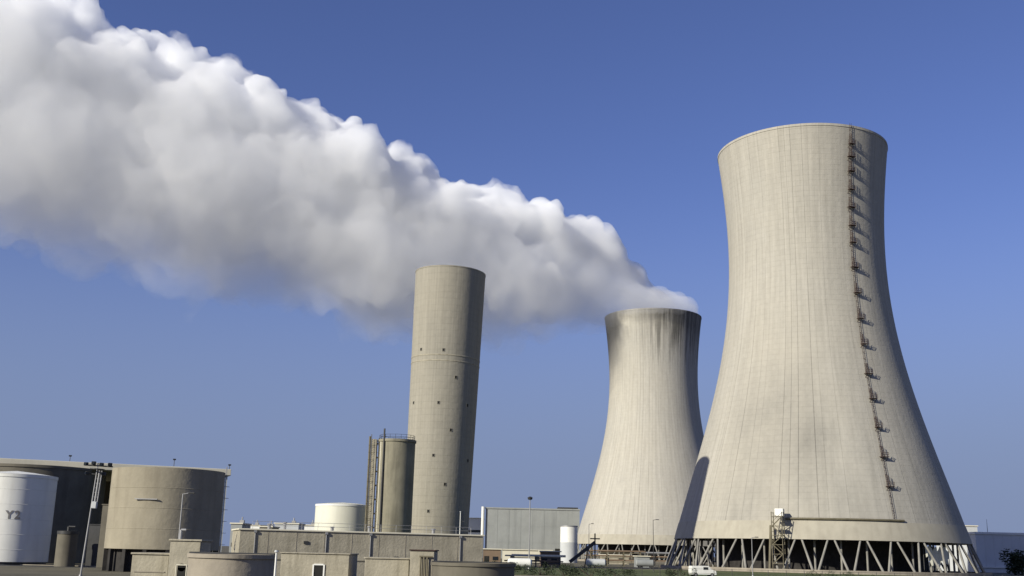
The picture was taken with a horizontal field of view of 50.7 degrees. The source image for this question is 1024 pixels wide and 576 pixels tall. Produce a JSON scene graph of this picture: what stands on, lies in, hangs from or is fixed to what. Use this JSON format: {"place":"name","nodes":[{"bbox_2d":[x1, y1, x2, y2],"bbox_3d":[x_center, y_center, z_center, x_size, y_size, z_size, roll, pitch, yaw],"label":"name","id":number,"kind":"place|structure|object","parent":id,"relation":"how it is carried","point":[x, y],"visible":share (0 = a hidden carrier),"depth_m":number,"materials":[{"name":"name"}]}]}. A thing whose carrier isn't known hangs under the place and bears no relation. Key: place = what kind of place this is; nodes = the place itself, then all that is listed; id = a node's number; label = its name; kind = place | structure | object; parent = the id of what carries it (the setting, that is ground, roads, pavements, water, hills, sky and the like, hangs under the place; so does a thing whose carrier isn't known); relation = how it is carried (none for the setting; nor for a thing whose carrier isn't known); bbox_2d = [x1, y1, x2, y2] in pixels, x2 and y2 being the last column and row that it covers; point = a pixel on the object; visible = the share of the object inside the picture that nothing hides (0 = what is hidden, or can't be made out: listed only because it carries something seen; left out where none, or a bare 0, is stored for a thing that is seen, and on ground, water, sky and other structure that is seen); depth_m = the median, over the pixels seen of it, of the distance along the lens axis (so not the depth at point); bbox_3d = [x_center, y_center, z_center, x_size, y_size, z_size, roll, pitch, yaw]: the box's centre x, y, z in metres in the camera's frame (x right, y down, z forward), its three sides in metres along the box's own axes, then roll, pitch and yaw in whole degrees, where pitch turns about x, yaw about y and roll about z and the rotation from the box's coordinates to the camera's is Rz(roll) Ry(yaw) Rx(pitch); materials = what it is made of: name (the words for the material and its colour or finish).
{"place":"outdoors","nodes":[
{"label":"outdoors","id":0,"kind":"place"},
{"bbox_2d":[0,565,95,567],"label":"road","id":1,"kind":"structure","parent":0,"point":[44,566],"depth_m":160.39,"materials":[{"name":"grey asphalt"}]},
{"bbox_2d":[54,526,78,566],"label":"tank","id":2,"kind":"object","parent":1,"relation":"on","point":[66,548],"visible":1,"depth_m":161.88,"materials":[{"name":"concrete"}]},
{"bbox_2d":[96,504,108,567],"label":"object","id":3,"kind":"object","parent":1,"relation":"on","point":[102,537],"visible":0.46,"depth_m":160.50,"materials":[{"name":"metal"}]},
{"bbox_2d":[85,524,100,565],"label":"small building","id":4,"kind":"structure","parent":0,"point":[92,545],"depth_m":166.99,"materials":[{"name":"metal"}]},
{"bbox_2d":[131,552,169,575],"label":"pump house","id":5,"kind":"structure","parent":0,"point":[150,563],"depth_m":88.98,"materials":[{"name":"concrete"}]},
{"bbox_2d":[229,517,251,551],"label":"block","id":6,"kind":"structure","parent":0,"point":[242,524],"depth_m":409.68,"materials":[{"name":"concrete"}]},
{"bbox_2d":[250,520,266,528],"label":"block","id":7,"kind":"structure","parent":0,"point":[256,525],"depth_m":507.26,"materials":[{"name":"white paint"}]},
{"bbox_2d":[20,564,518,575],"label":"pavement","id":8,"kind":"structure","parent":0,"point":[95,566],"depth_m":165.07,"materials":[{"name":"grey concrete"}]},
{"bbox_2d":[259,522,279,528],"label":"block","id":9,"kind":"structure","parent":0,"point":[266,527],"depth_m":448.66,"materials":[{"name":"concrete"}]},
{"bbox_2d":[274,518,305,529],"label":"block","id":10,"kind":"structure","parent":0,"point":[294,526],"depth_m":468.34,"materials":[{"name":"concrete"}]},
{"bbox_2d":[304,520,313,529],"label":"block","id":11,"kind":"structure","parent":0,"point":[309,528],"depth_m":507.19,"materials":[{"name":"white paint"}]},
{"bbox_2d":[231,521,484,575],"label":"service building","id":12,"kind":"structure","parent":0,"point":[454,547],"depth_m":122.79,"materials":[{"name":"concrete"}]},
{"bbox_2d":[364,428,415,532],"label":"silo tower","id":13,"kind":"structure","parent":0,"point":[395,481],"depth_m":238.41,"materials":[{"name":"concrete"}]},
{"bbox_2d":[468,518,484,534],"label":"office block","id":14,"kind":"structure","parent":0,"point":[475,526],"depth_m":742.18,"materials":[{"name":"concrete"}]},
{"bbox_2d":[83,564,903,575],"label":"grass field","id":15,"kind":"structure","parent":0,"point":[652,573],"depth_m":228.59,"materials":[{"name":"green plant"}]},
{"bbox_2d":[314,502,367,531],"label":"storage tank","id":16,"kind":"object","parent":15,"relation":"on","point":[342,514],"visible":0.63,"depth_m":248.75,"materials":[{"name":"white metal"}]},
{"bbox_2d":[407,265,485,533],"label":"chimney","id":17,"kind":"object","parent":15,"relation":"on","point":[447,329],"visible":0.84,"depth_m":262.68,"materials":[{"name":"concrete"}]},
{"bbox_2d":[508,558,531,566],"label":"skid tank","id":18,"kind":"object","parent":15,"relation":"on","point":[522,561],"visible":0.57,"depth_m":222.25,"materials":[{"name":"white metal"}]},
{"bbox_2d":[528,497,531,568],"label":"lamp post","id":19,"kind":"object","parent":15,"relation":"on","point":[529,498],"visible":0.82,"depth_m":243.90,"materials":[{"name":"metal"}]},
{"bbox_2d":[547,563,582,574],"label":"shrub","id":20,"kind":"object","parent":15,"relation":"on","point":[577,570],"visible":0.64,"depth_m":179.88,"materials":[{"name":"green plant"}]},
{"bbox_2d":[597,567,636,575],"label":"shrub","id":21,"kind":"object","parent":15,"relation":"on","point":[628,572],"visible":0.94,"depth_m":179.23,"materials":[{"name":"green plant"}]},
{"bbox_2d":[653,519,658,571],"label":"lamp post","id":22,"kind":"object","parent":15,"relation":"on","point":[653,548],"visible":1,"depth_m":243.13,"materials":[{"name":"metal"}]},
{"bbox_2d":[665,568,697,575],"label":"shrub","id":23,"kind":"object","parent":15,"relation":"on","point":[670,571],"visible":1,"depth_m":181.46,"materials":[{"name":"green plant"}]},
{"bbox_2d":[688,566,716,575],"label":"van","id":24,"kind":"object","parent":15,"relation":"on","point":[702,570],"visible":0.85,"depth_m":192.82,"materials":[{"name":"white paint"}]},
{"bbox_2d":[751,537,757,575],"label":"lamp post","id":25,"kind":"object","parent":15,"relation":"on","point":[752,556],"visible":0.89,"depth_m":208.73,"materials":[{"name":"metal"}]},
{"bbox_2d":[515,565,1002,575],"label":"fence","id":26,"kind":"object","parent":15,"relation":"on","point":[749,574],"visible":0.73,"depth_m":184.05,"materials":[{"name":"metal"}]},
{"bbox_2d":[806,570,862,575],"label":"shrub","id":27,"kind":"object","parent":15,"relation":"on","point":[829,574],"visible":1,"depth_m":180.05,"materials":[{"name":"green plant"}]},
{"bbox_2d":[0,546,1023,575],"bbox_3d":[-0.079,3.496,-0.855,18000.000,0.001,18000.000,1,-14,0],"label":"ground","id":28,"kind":"structure","parent":0,"point":[33,571],"depth_m":146.95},
{"bbox_2d":[0,471,58,564],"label":"storage tank","id":29,"kind":"object","parent":28,"relation":"on","point":[27,502],"visible":0.99,"depth_m":166.72,"materials":[{"name":"white metal"}]},
{"bbox_2d":[0,463,107,563],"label":"storage tank","id":30,"kind":"object","parent":28,"relation":"on","point":[74,492],"visible":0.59,"depth_m":188.25,"materials":[{"name":"metal"}]},
{"bbox_2d":[79,461,112,575],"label":"lamp post","id":31,"kind":"object","parent":28,"relation":"on","point":[94,503],"visible":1,"depth_m":113.91,"materials":[{"name":"metal"}]},
{"bbox_2d":[102,467,230,571],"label":"water tank","id":32,"kind":"object","parent":28,"relation":"on","point":[144,510],"visible":0.82,"depth_m":142.56,"materials":[{"name":"concrete"}]},
{"bbox_2d":[178,492,194,538],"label":"lamp post","id":33,"kind":"object","parent":28,"relation":"on","point":[181,510],"visible":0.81,"depth_m":117.40,"materials":[{"name":"metal"}]},
{"bbox_2d":[167,529,212,575],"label":"stair block","id":34,"kind":"structure","parent":28,"relation":"on","point":[180,548],"depth_m":87.32,"materials":[{"name":"concrete"}]},
{"bbox_2d":[177,566,185,575],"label":"doorway","id":35,"kind":"structure","parent":34,"relation":"in","point":[181,569],"depth_m":86.87,"materials":[{"name":"black"}]},
{"bbox_2d":[187,552,275,575],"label":"settling basin","id":36,"kind":"object","parent":28,"relation":"on","point":[226,564],"visible":0.95,"depth_m":74.90,"materials":[{"name":"grey concrete"}]},
{"bbox_2d":[274,550,278,575],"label":"pole","id":37,"kind":"object","parent":28,"relation":"on","point":[276,551],"visible":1,"depth_m":70.65,"materials":[{"name":"grey metal"}]},
{"bbox_2d":[280,552,358,575],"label":"annexe","id":38,"kind":"structure","parent":28,"relation":"on","point":[314,564],"depth_m":104.57,"materials":[{"name":"concrete"}]},
{"bbox_2d":[312,564,324,575],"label":"door","id":39,"kind":"structure","parent":38,"relation":"in","point":[317,569],"depth_m":104.37,"materials":[{"name":"white paint"}]},
{"bbox_2d":[364,557,409,575],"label":"annexe","id":40,"kind":"structure","parent":28,"relation":"on","point":[387,566],"depth_m":100.66,"materials":[{"name":"concrete"}]},
{"bbox_2d":[409,549,438,575],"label":"annexe","id":41,"kind":"structure","parent":28,"relation":"on","point":[420,561],"depth_m":98.79,"materials":[{"name":"concrete"}]},
{"bbox_2d":[430,561,515,575],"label":"settling basin","id":42,"kind":"object","parent":28,"relation":"on","point":[457,568],"visible":1,"depth_m":93.73,"materials":[{"name":"concrete"}]},
{"bbox_2d":[483,548,501,561],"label":"shed","id":43,"kind":"structure","parent":28,"relation":"on","point":[491,555],"depth_m":320.31,"materials":[{"name":"brick"}]},
{"bbox_2d":[514,562,526,573],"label":"shrub","id":44,"kind":"object","parent":28,"relation":"on","point":[516,563],"visible":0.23,"depth_m":170.70,"materials":[{"name":"green plant"}]},
{"bbox_2d":[502,549,552,562],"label":"shed","id":45,"kind":"structure","parent":28,"relation":"on","point":[513,551],"depth_m":369.00,"materials":[{"name":"concrete"}]},
{"bbox_2d":[481,507,579,558],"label":"turbine hall","id":46,"kind":"structure","parent":28,"relation":"on","point":[506,528],"depth_m":605.56,"materials":[{"name":"metal"}]},
{"bbox_2d":[504,554,565,567],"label":"pipe rack","id":47,"kind":"object","parent":28,"relation":"on","point":[536,556],"visible":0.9,"depth_m":280.35,"materials":[{"name":"metal"}]},
{"bbox_2d":[516,562,567,574],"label":"shrub","id":48,"kind":"object","parent":28,"relation":"on","point":[544,569],"visible":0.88,"depth_m":177.50,"materials":[{"name":"green plant"}]},
{"bbox_2d":[538,551,561,566],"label":"shed","id":49,"kind":"structure","parent":28,"relation":"on","point":[549,552],"depth_m":291.13,"materials":[{"name":"metal"}]},
{"bbox_2d":[560,525,577,562],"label":"silo tank","id":50,"kind":"object","parent":28,"relation":"on","point":[569,541],"visible":0.94,"depth_m":425.75,"materials":[{"name":"white metal"}]},
{"bbox_2d":[569,533,599,567],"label":"conveyor","id":51,"kind":"object","parent":28,"relation":"on","point":[583,551],"visible":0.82,"depth_m":291.10,"materials":[{"name":"metal"}]},
{"bbox_2d":[566,563,614,575],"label":"shrub","id":52,"kind":"object","parent":28,"relation":"on","point":[585,569],"visible":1,"depth_m":174.40,"materials":[{"name":"green plant"}]},
{"bbox_2d":[586,559,605,567],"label":"skid tank","id":53,"kind":"object","parent":28,"relation":"on","point":[594,562],"visible":0.93,"depth_m":270.74,"materials":[{"name":"metal"}]},
{"bbox_2d":[598,554,628,564],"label":"shed","id":54,"kind":"structure","parent":28,"relation":"on","point":[611,562],"depth_m":407.56,"materials":[{"name":"concrete"}]},
{"bbox_2d":[584,550,645,565],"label":"pipe rack","id":55,"kind":"object","parent":28,"relation":"on","point":[623,556],"visible":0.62,"depth_m":348.40,"materials":[{"name":"grey metal"}]},
{"bbox_2d":[633,556,650,567],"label":"shed","id":56,"kind":"structure","parent":28,"relation":"on","point":[641,558],"depth_m":320.33,"materials":[{"name":"metal"}]},
{"bbox_2d":[635,560,652,568],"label":"skid tank","id":57,"kind":"object","parent":28,"relation":"on","point":[645,563],"visible":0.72,"depth_m":290.13,"materials":[{"name":"metal"}]},
{"bbox_2d":[577,308,715,563],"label":"cooling tower","id":58,"kind":"structure","parent":28,"relation":"on","point":[652,441],"depth_m":562.02,"materials":[{"name":"concrete"}]},
{"bbox_2d":[634,552,675,562],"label":"pipe rack","id":59,"kind":"object","parent":28,"relation":"on","point":[659,557],"visible":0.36,"depth_m":387.22,"materials":[{"name":"metal"}]},
{"bbox_2d":[659,123,992,575],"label":"cooling tower","id":60,"kind":"structure","parent":28,"relation":"on","point":[817,452],"depth_m":309.60,"materials":[{"name":"concrete"}]},
{"bbox_2d":[922,544,949,571],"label":"canvas screen","id":61,"kind":"object","parent":28,"relation":"on","point":[937,555],"visible":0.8,"depth_m":288.44,"materials":[{"name":"beige paint"}]},
{"bbox_2d":[936,519,1023,572],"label":"storage hall","id":62,"kind":"structure","parent":28,"relation":"on","point":[988,546],"depth_m":419.52,"materials":[{"name":"white paint"}]},
{"bbox_2d":[999,548,1023,574],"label":"tree","id":63,"kind":"object","parent":28,"relation":"on","point":[1016,562],"visible":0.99,"depth_m":348.79,"materials":[{"name":"green plant"}]},
{"bbox_2d":[0,0,1023,561],"label":"sky","id":64,"kind":"structure","parent":0,"point":[218,218],"materials":[{"name":"blue"}]},
{"bbox_2d":[965,525,977,531],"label":"office block","id":65,"kind":"structure","parent":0,"point":[971,528],"depth_m":508.76,"materials":[{"name":"concrete"}]}
]}

